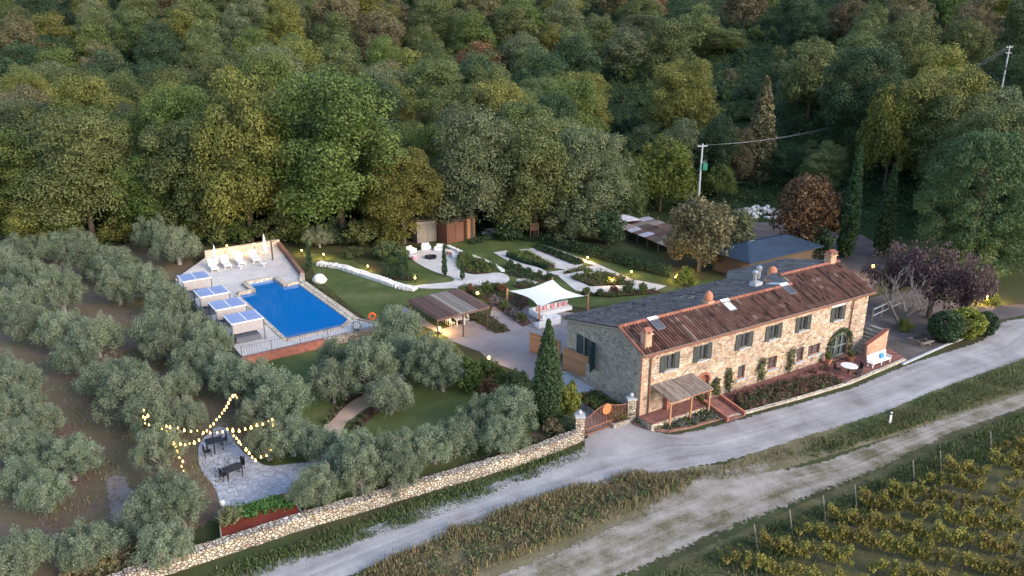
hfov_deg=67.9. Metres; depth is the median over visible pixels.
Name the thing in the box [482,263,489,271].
shrub
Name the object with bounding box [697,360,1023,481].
dry grass
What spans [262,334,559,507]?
grove lawn
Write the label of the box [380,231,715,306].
garden lawn
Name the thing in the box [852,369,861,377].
garden chair
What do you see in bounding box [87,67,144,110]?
broadleaf tree
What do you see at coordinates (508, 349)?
courtyard
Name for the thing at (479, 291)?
shrub
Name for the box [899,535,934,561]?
grapevine
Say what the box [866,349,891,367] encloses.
white bench
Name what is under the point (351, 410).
olive path
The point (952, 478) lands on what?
grapevine
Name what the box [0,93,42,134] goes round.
broadleaf tree
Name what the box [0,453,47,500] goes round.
olive tree
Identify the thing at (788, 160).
broadleaf tree
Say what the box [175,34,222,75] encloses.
broadleaf tree
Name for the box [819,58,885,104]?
broadleaf tree
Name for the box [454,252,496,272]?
bed plants
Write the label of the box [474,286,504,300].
planting bed
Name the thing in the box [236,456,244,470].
garden chair
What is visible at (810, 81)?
broadleaf tree
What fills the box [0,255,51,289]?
olive tree
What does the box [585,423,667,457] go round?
gate apron
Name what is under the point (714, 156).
broadleaf tree
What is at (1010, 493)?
grapevine
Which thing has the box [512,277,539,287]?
bed plants
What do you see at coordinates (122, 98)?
broadleaf tree
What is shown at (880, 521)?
grapevine
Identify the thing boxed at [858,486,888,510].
grapevine
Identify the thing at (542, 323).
garden bench
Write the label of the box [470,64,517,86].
broadleaf tree
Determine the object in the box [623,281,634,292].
shrub
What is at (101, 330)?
olive tree
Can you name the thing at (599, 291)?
shrub
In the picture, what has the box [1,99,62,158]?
broadleaf tree
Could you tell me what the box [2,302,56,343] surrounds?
olive tree
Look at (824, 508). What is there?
vine post
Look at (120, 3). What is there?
broadleaf tree
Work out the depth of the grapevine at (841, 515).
45.49 m
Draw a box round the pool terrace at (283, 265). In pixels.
[175,239,383,363]
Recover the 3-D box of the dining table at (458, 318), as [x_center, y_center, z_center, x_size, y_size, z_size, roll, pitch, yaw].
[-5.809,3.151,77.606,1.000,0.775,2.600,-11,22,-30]
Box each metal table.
[204,436,223,449]
[221,462,243,482]
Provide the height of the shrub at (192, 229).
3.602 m
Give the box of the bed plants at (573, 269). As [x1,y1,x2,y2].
[562,265,589,273]
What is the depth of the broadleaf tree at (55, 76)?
152.03 m
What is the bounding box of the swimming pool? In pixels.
[235,276,351,340]
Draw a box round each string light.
[142,406,211,433]
[180,436,199,445]
[200,393,236,435]
[217,429,269,461]
[227,418,269,431]
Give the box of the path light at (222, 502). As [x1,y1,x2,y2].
[219,500,224,509]
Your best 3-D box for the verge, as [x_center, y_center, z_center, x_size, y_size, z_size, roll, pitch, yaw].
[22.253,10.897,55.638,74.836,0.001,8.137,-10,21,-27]
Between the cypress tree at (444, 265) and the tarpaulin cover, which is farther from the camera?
the tarpaulin cover
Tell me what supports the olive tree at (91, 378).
on the grove soil at (92, 305)
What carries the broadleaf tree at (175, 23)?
on the ground at (1010, 288)
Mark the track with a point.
(628, 546)
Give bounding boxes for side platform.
[553,371,594,402]
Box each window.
[585,338,595,366]
[663,353,676,372]
[696,344,708,362]
[736,365,746,381]
[738,333,749,350]
[765,356,778,372]
[768,324,778,341]
[795,347,804,363]
[798,316,808,332]
[806,343,821,357]
[833,306,842,322]
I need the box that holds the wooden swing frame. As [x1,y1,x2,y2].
[530,222,538,236]
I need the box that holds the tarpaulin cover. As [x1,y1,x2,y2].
[612,214,640,222]
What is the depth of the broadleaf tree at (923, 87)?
117.58 m
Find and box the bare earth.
[640,463,774,512]
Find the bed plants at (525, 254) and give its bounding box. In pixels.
[511,248,555,265]
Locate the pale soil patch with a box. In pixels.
[104,475,141,524]
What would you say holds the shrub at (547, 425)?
on the bank soil at (539, 432)
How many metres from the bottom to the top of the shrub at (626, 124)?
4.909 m
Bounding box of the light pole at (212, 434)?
[209,413,215,453]
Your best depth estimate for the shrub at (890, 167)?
128.63 m
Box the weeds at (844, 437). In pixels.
[788,363,1023,457]
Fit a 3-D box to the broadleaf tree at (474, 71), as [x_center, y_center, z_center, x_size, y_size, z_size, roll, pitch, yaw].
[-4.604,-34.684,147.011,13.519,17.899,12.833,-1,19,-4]
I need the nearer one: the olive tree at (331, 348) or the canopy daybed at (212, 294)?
the olive tree at (331, 348)
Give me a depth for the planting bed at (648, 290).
85.93 m
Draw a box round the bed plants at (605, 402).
[581,389,633,421]
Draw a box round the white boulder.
[312,274,326,283]
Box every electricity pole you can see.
[697,144,707,195]
[1001,45,1012,86]
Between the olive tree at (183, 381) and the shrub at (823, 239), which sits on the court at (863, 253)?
the shrub at (823, 239)
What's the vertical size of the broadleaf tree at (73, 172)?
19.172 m
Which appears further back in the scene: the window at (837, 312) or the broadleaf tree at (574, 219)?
the broadleaf tree at (574, 219)
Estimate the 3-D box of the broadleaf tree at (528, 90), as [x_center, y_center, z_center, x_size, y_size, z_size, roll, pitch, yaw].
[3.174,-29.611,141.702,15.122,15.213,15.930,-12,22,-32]
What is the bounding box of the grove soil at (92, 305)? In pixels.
[0,235,252,575]
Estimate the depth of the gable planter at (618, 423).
57.54 m
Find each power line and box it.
[713,55,998,144]
[728,47,1005,143]
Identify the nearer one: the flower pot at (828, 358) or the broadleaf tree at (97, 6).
the flower pot at (828, 358)
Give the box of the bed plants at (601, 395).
[579,387,627,421]
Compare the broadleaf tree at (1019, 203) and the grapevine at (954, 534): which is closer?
the grapevine at (954, 534)
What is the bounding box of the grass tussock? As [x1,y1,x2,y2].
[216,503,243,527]
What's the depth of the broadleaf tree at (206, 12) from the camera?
205.20 m
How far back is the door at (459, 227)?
107.44 m
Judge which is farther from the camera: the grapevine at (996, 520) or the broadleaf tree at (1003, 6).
the broadleaf tree at (1003, 6)
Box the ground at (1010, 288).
[0,0,1023,575]
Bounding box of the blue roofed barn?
[711,234,824,273]
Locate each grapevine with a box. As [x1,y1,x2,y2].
[721,550,753,567]
[740,550,772,574]
[757,528,790,552]
[762,557,794,575]
[778,536,811,558]
[785,563,817,575]
[794,521,823,538]
[800,544,830,562]
[807,566,842,575]
[815,522,847,543]
[821,540,855,566]
[825,502,857,523]
[834,565,868,575]
[836,521,868,547]
[845,509,877,528]
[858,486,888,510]
[858,527,890,552]
[866,558,900,575]
[868,508,900,531]
[876,491,907,513]
[880,529,913,556]
[887,479,917,498]
[888,511,923,535]
[888,560,922,575]
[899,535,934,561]
[901,493,932,519]
[908,521,942,542]
[909,484,938,501]
[911,559,949,575]
[916,472,945,486]
[919,503,949,523]
[920,545,954,566]
[925,487,954,505]
[932,519,967,547]
[935,471,964,491]
[941,504,974,527]
[942,454,973,472]
[944,548,979,571]
[947,491,978,509]
[953,532,985,550]
[955,471,986,493]
[960,506,994,531]
[963,459,991,479]
[968,495,999,513]
[968,553,1003,575]
[977,530,1013,555]
[985,511,1018,535]
[988,448,1017,468]
[988,496,1021,517]
[992,439,1019,454]
[994,481,1023,501]
[994,554,1023,575]
[998,541,1023,559]
[1002,468,1022,486]
[1004,519,1023,540]
[1009,451,1023,469]
[1013,436,1023,454]
[1014,485,1023,499]
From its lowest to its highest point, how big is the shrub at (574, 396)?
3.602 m
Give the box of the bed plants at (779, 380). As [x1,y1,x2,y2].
[728,362,829,401]
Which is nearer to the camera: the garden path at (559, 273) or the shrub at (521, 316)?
the shrub at (521, 316)
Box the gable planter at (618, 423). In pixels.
[580,392,633,428]
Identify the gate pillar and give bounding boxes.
[574,410,585,440]
[626,392,637,418]
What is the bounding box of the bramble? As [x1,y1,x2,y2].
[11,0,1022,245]
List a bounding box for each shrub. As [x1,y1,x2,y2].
[43,215,87,236]
[94,215,134,243]
[175,220,205,239]
[198,219,234,244]
[227,215,256,241]
[249,211,301,240]
[286,217,316,241]
[317,215,348,244]
[340,246,363,258]
[342,217,381,245]
[371,240,410,258]
[374,218,410,244]
[387,257,397,264]
[395,252,403,260]
[451,354,484,393]
[458,251,465,258]
[465,250,471,258]
[466,283,473,292]
[472,285,483,297]
[472,358,503,384]
[474,257,485,266]
[480,376,498,398]
[481,280,493,290]
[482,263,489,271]
[489,261,496,268]
[489,294,498,303]
[492,282,499,289]
[495,212,527,239]
[495,370,512,396]
[497,283,508,292]
[498,298,509,309]
[504,367,529,390]
[505,259,513,266]
[508,308,515,315]
[514,263,522,269]
[516,312,527,321]
[527,395,539,418]
[534,270,542,275]
[541,417,564,434]
[544,272,553,279]
[558,379,581,415]
[560,414,574,430]
[580,287,592,296]
[583,267,593,275]
[587,208,627,244]
[594,272,602,279]
[595,288,603,295]
[604,118,620,136]
[608,284,618,293]
[613,274,625,284]
[614,91,627,102]
[614,118,634,136]
[617,62,637,80]
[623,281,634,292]
[628,114,646,127]
[636,70,650,82]
[637,100,646,106]
[638,282,647,291]
[658,121,677,136]
[671,265,699,285]
[695,46,711,56]
[709,83,725,100]
[720,102,736,116]
[721,90,732,100]
[722,68,737,81]
[729,49,746,65]
[733,105,753,120]
[734,41,751,51]
[739,84,758,99]
[748,24,765,37]
[765,26,778,37]
[770,45,788,59]
[770,59,788,73]
[771,69,787,80]
[784,115,806,134]
[799,222,836,259]
[813,110,827,128]
[828,24,843,39]
[844,137,862,162]
[880,156,896,170]
[897,318,914,331]
[927,310,967,342]
[947,307,988,339]
[973,311,999,335]
[984,293,1001,306]
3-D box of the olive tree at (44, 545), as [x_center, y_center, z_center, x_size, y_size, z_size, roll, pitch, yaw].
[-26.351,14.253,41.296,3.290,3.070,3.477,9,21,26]
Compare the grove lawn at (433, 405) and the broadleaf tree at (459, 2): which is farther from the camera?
the broadleaf tree at (459, 2)
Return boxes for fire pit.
[425,254,436,259]
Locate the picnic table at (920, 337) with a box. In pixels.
[907,334,933,346]
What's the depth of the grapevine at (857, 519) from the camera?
45.02 m
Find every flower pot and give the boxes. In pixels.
[696,394,704,403]
[825,352,832,364]
[847,350,854,361]
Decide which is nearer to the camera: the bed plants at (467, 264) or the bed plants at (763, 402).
the bed plants at (763, 402)
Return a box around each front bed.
[635,415,705,428]
[743,376,844,408]
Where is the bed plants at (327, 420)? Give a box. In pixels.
[322,387,363,423]
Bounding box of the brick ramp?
[702,394,745,421]
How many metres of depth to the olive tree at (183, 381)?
60.27 m
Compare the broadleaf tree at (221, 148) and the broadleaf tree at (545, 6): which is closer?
the broadleaf tree at (221, 148)
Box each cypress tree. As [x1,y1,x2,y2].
[305,238,312,270]
[404,254,408,270]
[441,244,447,275]
[460,259,464,279]
[530,318,565,424]
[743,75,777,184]
[836,145,863,256]
[872,162,898,256]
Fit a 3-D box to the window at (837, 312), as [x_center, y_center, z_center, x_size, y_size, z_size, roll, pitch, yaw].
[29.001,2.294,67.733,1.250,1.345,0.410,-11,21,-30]
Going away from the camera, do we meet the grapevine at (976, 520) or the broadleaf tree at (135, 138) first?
the grapevine at (976, 520)
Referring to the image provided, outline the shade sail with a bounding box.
[511,280,582,306]
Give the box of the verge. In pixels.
[368,358,1023,575]
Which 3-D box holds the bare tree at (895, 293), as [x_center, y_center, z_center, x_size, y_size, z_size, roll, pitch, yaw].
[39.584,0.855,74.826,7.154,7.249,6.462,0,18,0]
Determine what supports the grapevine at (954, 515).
on the ground at (1010, 288)
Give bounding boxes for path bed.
[325,391,364,423]
[350,407,380,432]
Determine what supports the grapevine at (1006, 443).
on the ground at (1010, 288)
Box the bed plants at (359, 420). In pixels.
[346,404,379,430]
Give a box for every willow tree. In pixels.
[593,146,650,221]
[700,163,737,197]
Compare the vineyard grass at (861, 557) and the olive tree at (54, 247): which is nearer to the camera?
the vineyard grass at (861, 557)
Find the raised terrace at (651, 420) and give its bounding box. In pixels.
[637,399,705,430]
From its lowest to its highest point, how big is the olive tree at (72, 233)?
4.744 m
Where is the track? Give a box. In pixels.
[498,393,1023,575]
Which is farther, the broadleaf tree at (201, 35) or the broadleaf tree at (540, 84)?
the broadleaf tree at (201, 35)
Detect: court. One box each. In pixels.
[724,222,885,286]
[864,290,1023,363]
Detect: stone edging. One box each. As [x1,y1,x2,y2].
[316,260,417,290]
[446,245,504,271]
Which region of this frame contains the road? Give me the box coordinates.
[240,318,1023,575]
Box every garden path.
[409,248,508,288]
[493,250,546,274]
[519,248,582,269]
[542,244,664,289]
[548,266,605,275]
[559,275,588,290]
[586,285,639,292]
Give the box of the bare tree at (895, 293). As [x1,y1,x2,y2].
[870,260,934,327]
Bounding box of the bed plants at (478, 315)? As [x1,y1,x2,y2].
[466,310,505,333]
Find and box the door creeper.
[827,327,853,352]
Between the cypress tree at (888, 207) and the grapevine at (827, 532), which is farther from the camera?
the cypress tree at (888, 207)
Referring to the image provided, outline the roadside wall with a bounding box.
[107,429,579,575]
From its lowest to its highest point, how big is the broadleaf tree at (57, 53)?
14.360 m
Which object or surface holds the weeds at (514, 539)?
on the verge
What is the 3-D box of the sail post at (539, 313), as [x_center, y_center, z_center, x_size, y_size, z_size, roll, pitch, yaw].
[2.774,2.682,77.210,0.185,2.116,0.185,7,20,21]
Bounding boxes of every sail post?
[538,305,539,321]
[586,294,588,310]
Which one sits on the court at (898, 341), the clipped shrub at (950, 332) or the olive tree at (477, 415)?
the clipped shrub at (950, 332)
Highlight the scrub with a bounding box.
[0,0,1023,247]
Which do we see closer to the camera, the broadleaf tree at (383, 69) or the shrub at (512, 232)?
the shrub at (512, 232)
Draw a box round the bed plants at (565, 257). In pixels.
[534,244,583,264]
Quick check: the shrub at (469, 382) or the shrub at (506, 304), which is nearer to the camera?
the shrub at (469, 382)
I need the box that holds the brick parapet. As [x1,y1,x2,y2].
[863,328,889,355]
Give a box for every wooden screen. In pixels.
[529,331,560,358]
[562,346,589,377]
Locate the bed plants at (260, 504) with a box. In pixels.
[231,493,297,518]
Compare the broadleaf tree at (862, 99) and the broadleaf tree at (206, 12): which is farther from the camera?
the broadleaf tree at (206, 12)
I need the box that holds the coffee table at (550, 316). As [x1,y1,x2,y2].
[537,313,560,321]
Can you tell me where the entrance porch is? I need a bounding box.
[651,373,713,424]
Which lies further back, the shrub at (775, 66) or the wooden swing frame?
the shrub at (775, 66)
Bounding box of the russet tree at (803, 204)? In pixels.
[769,172,844,241]
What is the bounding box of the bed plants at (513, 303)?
[498,292,523,309]
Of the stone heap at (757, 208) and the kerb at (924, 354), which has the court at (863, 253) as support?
the stone heap at (757, 208)
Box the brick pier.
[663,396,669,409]
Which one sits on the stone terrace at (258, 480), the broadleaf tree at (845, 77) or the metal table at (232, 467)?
the metal table at (232, 467)
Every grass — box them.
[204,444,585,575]
[215,461,548,575]
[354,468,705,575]
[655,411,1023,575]
[658,413,1023,575]
[666,407,1023,575]
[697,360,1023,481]
[798,359,1023,454]
[810,364,1023,451]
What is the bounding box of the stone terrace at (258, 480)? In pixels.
[198,427,328,505]
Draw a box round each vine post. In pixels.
[753,524,757,549]
[789,509,792,533]
[822,495,825,521]
[854,484,856,506]
[912,460,914,480]
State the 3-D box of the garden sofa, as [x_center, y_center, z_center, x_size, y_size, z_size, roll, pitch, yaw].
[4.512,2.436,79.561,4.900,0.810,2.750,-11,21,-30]
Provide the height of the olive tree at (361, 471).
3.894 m
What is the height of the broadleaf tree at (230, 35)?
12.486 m
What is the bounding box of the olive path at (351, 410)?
[308,371,403,463]
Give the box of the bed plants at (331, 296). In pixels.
[311,284,369,319]
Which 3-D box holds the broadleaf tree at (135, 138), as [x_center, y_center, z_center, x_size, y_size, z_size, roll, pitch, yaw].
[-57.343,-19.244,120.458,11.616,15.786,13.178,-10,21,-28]
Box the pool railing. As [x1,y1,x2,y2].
[240,316,379,356]
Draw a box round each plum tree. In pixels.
[860,237,923,306]
[896,238,974,318]
[931,249,1000,306]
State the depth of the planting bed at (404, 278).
91.77 m
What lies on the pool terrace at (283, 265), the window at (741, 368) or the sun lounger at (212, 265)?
the sun lounger at (212, 265)
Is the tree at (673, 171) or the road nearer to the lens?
the road
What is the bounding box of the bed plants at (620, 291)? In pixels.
[589,287,656,297]
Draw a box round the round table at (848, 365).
[840,362,857,372]
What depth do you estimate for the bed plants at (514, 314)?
79.17 m
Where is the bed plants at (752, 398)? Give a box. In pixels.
[732,372,841,409]
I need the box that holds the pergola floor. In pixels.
[402,306,511,350]
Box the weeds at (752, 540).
[710,417,1023,575]
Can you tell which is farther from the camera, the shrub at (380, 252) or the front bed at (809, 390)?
the shrub at (380, 252)
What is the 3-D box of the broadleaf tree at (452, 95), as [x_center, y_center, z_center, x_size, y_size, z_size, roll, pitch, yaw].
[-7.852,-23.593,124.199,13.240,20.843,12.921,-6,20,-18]
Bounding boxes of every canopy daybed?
[177,271,212,298]
[193,285,229,315]
[208,297,246,327]
[223,309,265,345]
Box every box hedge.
[471,232,535,243]
[506,252,549,268]
[538,244,582,263]
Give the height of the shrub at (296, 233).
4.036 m
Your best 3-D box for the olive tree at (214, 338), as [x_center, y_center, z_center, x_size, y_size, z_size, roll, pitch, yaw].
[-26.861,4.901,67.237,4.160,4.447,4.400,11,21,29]
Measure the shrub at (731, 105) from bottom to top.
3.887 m
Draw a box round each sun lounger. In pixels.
[207,258,218,271]
[220,254,231,268]
[234,252,245,265]
[248,249,260,261]
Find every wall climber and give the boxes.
[710,377,720,395]
[724,367,735,393]
[757,357,768,380]
[786,347,797,373]
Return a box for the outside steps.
[852,325,883,354]
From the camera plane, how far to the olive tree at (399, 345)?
65.09 m
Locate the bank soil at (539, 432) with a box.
[355,422,571,496]
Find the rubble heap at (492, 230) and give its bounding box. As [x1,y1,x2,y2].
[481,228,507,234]
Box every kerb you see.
[631,417,720,432]
[720,358,906,419]
[901,338,965,364]
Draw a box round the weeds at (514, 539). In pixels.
[356,473,690,575]
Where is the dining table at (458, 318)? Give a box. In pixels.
[454,316,464,326]
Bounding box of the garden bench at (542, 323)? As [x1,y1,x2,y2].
[534,317,560,328]
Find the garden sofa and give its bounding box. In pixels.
[529,300,571,320]
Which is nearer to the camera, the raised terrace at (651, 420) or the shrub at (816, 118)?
the raised terrace at (651, 420)
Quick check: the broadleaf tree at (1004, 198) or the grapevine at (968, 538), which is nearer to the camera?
the grapevine at (968, 538)
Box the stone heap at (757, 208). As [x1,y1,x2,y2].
[733,205,780,218]
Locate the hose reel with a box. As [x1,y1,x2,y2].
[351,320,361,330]
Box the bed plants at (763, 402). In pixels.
[730,372,846,408]
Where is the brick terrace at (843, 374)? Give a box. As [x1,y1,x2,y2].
[825,348,903,381]
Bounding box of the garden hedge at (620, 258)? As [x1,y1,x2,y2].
[539,232,674,277]
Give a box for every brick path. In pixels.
[707,352,856,399]
[727,365,825,404]
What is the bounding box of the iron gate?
[584,403,626,435]
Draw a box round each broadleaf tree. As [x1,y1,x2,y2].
[0,0,16,16]
[0,2,33,29]
[0,10,43,63]
[0,19,28,47]
[0,39,49,89]
[0,61,47,93]
[0,70,52,116]
[0,82,53,128]
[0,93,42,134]
[0,123,44,234]
[0,193,77,238]
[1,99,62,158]
[7,65,54,94]
[7,106,146,234]
[10,58,73,88]
[13,0,49,21]
[28,9,78,55]
[30,0,75,32]
[33,43,82,77]
[34,34,79,63]
[36,66,91,102]
[40,98,128,219]
[41,70,122,149]
[64,0,75,16]
[68,46,144,93]
[69,0,111,23]
[69,22,125,71]
[70,5,124,52]
[73,0,118,31]
[76,39,123,77]
[77,92,137,130]
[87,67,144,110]
[100,152,186,231]
[104,7,154,56]
[108,0,122,14]
[111,70,148,100]
[112,100,143,132]
[113,0,163,32]
[113,101,173,160]
[114,120,151,157]
[119,0,153,17]
[125,115,238,239]
[130,17,185,67]
[132,29,183,78]
[132,77,184,116]
[133,60,170,94]
[136,64,199,103]
[138,80,210,219]
[140,87,210,134]
[150,0,193,16]
[154,7,210,50]
[158,65,188,84]
[163,0,225,30]
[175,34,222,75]
[177,66,203,84]
[178,18,230,58]
[187,47,245,101]
[187,64,300,242]
[197,92,276,223]
[203,0,243,19]
[208,12,261,53]
[222,0,268,33]
[231,26,272,55]
[232,47,311,128]
[234,41,311,104]
[237,44,260,59]
[245,0,279,18]
[252,63,412,241]
[259,0,306,46]
[265,112,353,227]
[274,0,313,37]
[276,36,324,74]
[277,32,316,70]
[293,58,314,81]
[297,0,322,30]
[301,70,367,106]
[308,10,357,53]
[312,0,364,36]
[313,49,366,78]
[319,32,363,69]
[329,116,400,219]
[334,51,365,75]
[344,77,410,135]
[349,0,385,29]
[354,9,407,61]
[361,61,405,86]
[361,66,418,115]
[361,146,446,243]
[362,2,407,51]
[363,34,402,71]
[363,77,418,122]
[366,58,415,82]
[373,0,414,28]
[380,46,423,74]
[391,121,430,205]
[395,119,450,214]
[400,0,418,8]
[403,0,453,41]
[403,55,466,117]
[404,22,446,62]
[404,98,452,149]
[408,72,448,88]
[412,0,458,22]
[412,38,456,66]
[413,101,519,237]
[416,48,458,71]
[424,78,500,152]
[433,120,496,217]
[441,7,489,46]
[446,50,498,90]
[447,9,498,56]
[449,0,472,11]
[451,39,507,72]
[458,75,530,141]
[459,48,503,77]
[459,61,512,111]
[460,0,499,23]
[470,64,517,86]
[485,180,540,224]
[488,115,582,236]
[491,0,539,50]
[491,94,554,215]
[492,29,544,76]
[493,0,548,37]
[496,0,539,13]
[503,90,538,137]
[509,43,560,82]
[512,45,569,87]
[516,86,546,97]
[517,75,559,96]
[520,72,553,88]
[523,113,586,220]
[531,0,550,10]
[533,88,585,150]
[535,22,565,54]
[538,0,584,37]
[538,0,585,22]
[542,74,609,146]
[542,122,635,233]
[544,193,603,241]
[553,30,604,76]
[554,28,600,68]
[554,70,609,99]
[564,70,613,133]
[576,0,592,17]
[580,12,617,64]
[595,0,628,19]
[598,141,631,176]
[599,22,650,80]
[611,13,664,40]
[616,0,664,23]
[616,123,663,169]
[627,0,667,13]
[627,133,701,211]
[631,16,696,71]
[638,57,725,137]
[653,116,708,186]
[660,15,720,49]
[663,191,738,271]
[677,2,724,56]
[689,114,742,190]
[701,27,751,55]
[714,207,756,245]
[717,0,773,30]
[723,124,757,187]
[757,0,779,9]
[765,147,808,182]
[774,36,846,118]
[776,0,820,23]
[779,7,837,50]
[781,0,820,38]
[794,47,841,70]
[794,140,849,187]
[815,41,911,160]
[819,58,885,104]
[822,0,869,37]
[824,67,910,138]
[832,30,887,69]
[836,17,885,48]
[841,60,908,101]
[848,0,889,41]
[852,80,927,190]
[863,14,945,76]
[870,0,907,8]
[881,0,929,20]
[883,0,938,35]
[888,65,1002,182]
[891,12,947,55]
[896,88,1003,179]
[897,70,954,108]
[898,42,947,92]
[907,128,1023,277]
[912,41,980,84]
[914,81,992,116]
[914,114,999,212]
[928,0,973,30]
[932,99,1023,218]
[936,17,996,65]
[950,0,1004,41]
[966,84,1023,122]
[967,156,1021,251]
[977,0,1015,25]
[997,51,1023,99]
[1001,0,1023,37]
[1002,197,1023,249]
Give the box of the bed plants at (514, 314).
[491,297,535,322]
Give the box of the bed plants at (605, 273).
[571,268,635,285]
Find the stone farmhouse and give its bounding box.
[562,249,876,416]
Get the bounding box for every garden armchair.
[406,246,416,253]
[421,242,430,249]
[434,243,442,250]
[451,250,458,257]
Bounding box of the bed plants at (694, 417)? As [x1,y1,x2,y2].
[638,407,720,428]
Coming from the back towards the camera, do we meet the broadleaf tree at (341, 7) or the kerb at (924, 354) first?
the broadleaf tree at (341, 7)
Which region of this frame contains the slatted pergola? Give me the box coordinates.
[407,289,489,337]
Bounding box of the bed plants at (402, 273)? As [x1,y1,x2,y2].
[380,245,419,282]
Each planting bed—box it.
[384,258,412,279]
[457,257,494,273]
[468,310,510,332]
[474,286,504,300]
[494,303,531,325]
[502,294,527,311]
[509,268,553,281]
[512,251,554,268]
[514,282,535,287]
[535,247,581,264]
[564,268,587,273]
[572,272,631,284]
[591,289,659,296]
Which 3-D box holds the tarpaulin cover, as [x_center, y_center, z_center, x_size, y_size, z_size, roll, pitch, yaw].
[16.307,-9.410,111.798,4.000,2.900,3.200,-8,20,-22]
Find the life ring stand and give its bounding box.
[368,312,375,319]
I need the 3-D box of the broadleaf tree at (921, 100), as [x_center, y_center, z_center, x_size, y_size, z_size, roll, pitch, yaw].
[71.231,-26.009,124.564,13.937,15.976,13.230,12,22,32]
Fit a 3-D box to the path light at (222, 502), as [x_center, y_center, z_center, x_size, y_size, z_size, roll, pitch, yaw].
[-17.918,13.436,47.048,0.320,0.660,0.304,0,18,0]
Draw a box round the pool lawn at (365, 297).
[303,253,440,328]
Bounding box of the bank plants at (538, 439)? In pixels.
[383,430,567,487]
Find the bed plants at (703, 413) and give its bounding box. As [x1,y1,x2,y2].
[631,408,719,429]
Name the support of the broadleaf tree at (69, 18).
on the ground at (1010, 288)
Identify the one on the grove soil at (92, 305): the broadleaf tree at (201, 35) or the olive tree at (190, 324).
the olive tree at (190, 324)
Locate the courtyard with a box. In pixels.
[448,305,606,431]
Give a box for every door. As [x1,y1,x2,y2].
[418,224,426,242]
[427,223,435,241]
[448,225,455,242]
[456,223,462,241]
[467,221,470,238]
[696,375,706,398]
[831,333,846,356]
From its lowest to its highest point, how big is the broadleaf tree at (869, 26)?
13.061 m
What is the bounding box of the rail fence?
[871,295,901,320]
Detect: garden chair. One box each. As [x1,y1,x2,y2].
[202,444,211,458]
[218,467,228,481]
[220,431,227,446]
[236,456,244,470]
[833,362,840,373]
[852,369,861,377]
[855,361,863,370]
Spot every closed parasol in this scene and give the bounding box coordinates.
[213,244,218,266]
[263,234,267,255]
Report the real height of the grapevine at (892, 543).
1.830 m
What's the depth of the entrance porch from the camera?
57.55 m
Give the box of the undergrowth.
[0,0,1023,247]
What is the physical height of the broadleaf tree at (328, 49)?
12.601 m
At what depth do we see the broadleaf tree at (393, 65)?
161.78 m
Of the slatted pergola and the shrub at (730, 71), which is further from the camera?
the shrub at (730, 71)
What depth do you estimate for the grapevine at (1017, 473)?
49.24 m
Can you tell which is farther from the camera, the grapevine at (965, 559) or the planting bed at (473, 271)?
the planting bed at (473, 271)
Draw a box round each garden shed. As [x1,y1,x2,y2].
[410,216,437,242]
[436,217,465,243]
[455,215,477,238]
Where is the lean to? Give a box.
[620,213,680,256]
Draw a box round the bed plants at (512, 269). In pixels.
[506,263,556,280]
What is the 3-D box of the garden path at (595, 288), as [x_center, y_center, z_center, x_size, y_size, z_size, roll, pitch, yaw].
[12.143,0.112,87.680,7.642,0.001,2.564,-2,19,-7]
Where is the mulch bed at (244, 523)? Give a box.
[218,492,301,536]
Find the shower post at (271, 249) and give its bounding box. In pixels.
[270,241,273,259]
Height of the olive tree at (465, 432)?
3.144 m
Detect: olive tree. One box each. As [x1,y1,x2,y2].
[0,232,49,266]
[0,246,28,285]
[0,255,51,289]
[0,283,45,322]
[0,349,28,389]
[0,359,48,394]
[0,381,50,427]
[0,417,41,462]
[0,428,59,473]
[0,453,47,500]
[0,523,63,574]
[0,534,42,575]
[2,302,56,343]
[12,465,76,516]
[18,402,67,434]
[28,307,90,351]
[32,262,88,313]
[35,230,71,262]
[38,430,105,480]
[45,332,100,375]
[53,515,131,575]
[57,226,96,255]
[60,233,114,278]
[63,310,127,357]
[71,355,125,394]
[86,245,143,283]
[90,367,170,426]
[95,264,139,305]
[99,355,159,392]
[113,482,186,538]
[118,260,171,300]
[120,385,180,440]
[121,371,176,408]
[127,421,188,474]
[128,306,176,354]
[128,515,196,574]
[129,213,178,249]
[133,465,196,509]
[138,317,189,364]
[143,280,194,315]
[147,225,203,264]
[150,473,210,534]
[160,395,208,433]
[161,362,203,398]
[165,339,216,377]
[170,308,217,343]
[187,319,234,356]
[191,343,236,382]
[206,353,251,398]
[222,355,281,404]
[232,388,280,427]
[242,417,286,461]
[253,365,315,426]
[263,410,322,460]
[284,460,346,509]
[294,423,340,463]
[300,225,337,247]
[304,356,361,403]
[314,334,371,375]
[318,424,380,482]
[334,442,386,495]
[336,334,399,395]
[359,427,413,479]
[363,373,415,417]
[369,304,426,341]
[375,444,423,499]
[382,332,420,371]
[384,426,435,471]
[398,330,458,385]
[404,422,463,464]
[418,344,465,391]
[430,413,484,458]
[454,392,504,436]
[477,414,532,454]
[482,383,538,431]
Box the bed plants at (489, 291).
[462,280,508,300]
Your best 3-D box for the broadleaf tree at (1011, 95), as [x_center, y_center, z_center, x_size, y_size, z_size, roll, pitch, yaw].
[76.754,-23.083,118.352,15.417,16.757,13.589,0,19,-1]
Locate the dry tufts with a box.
[59,537,173,575]
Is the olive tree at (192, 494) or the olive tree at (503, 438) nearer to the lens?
the olive tree at (192, 494)

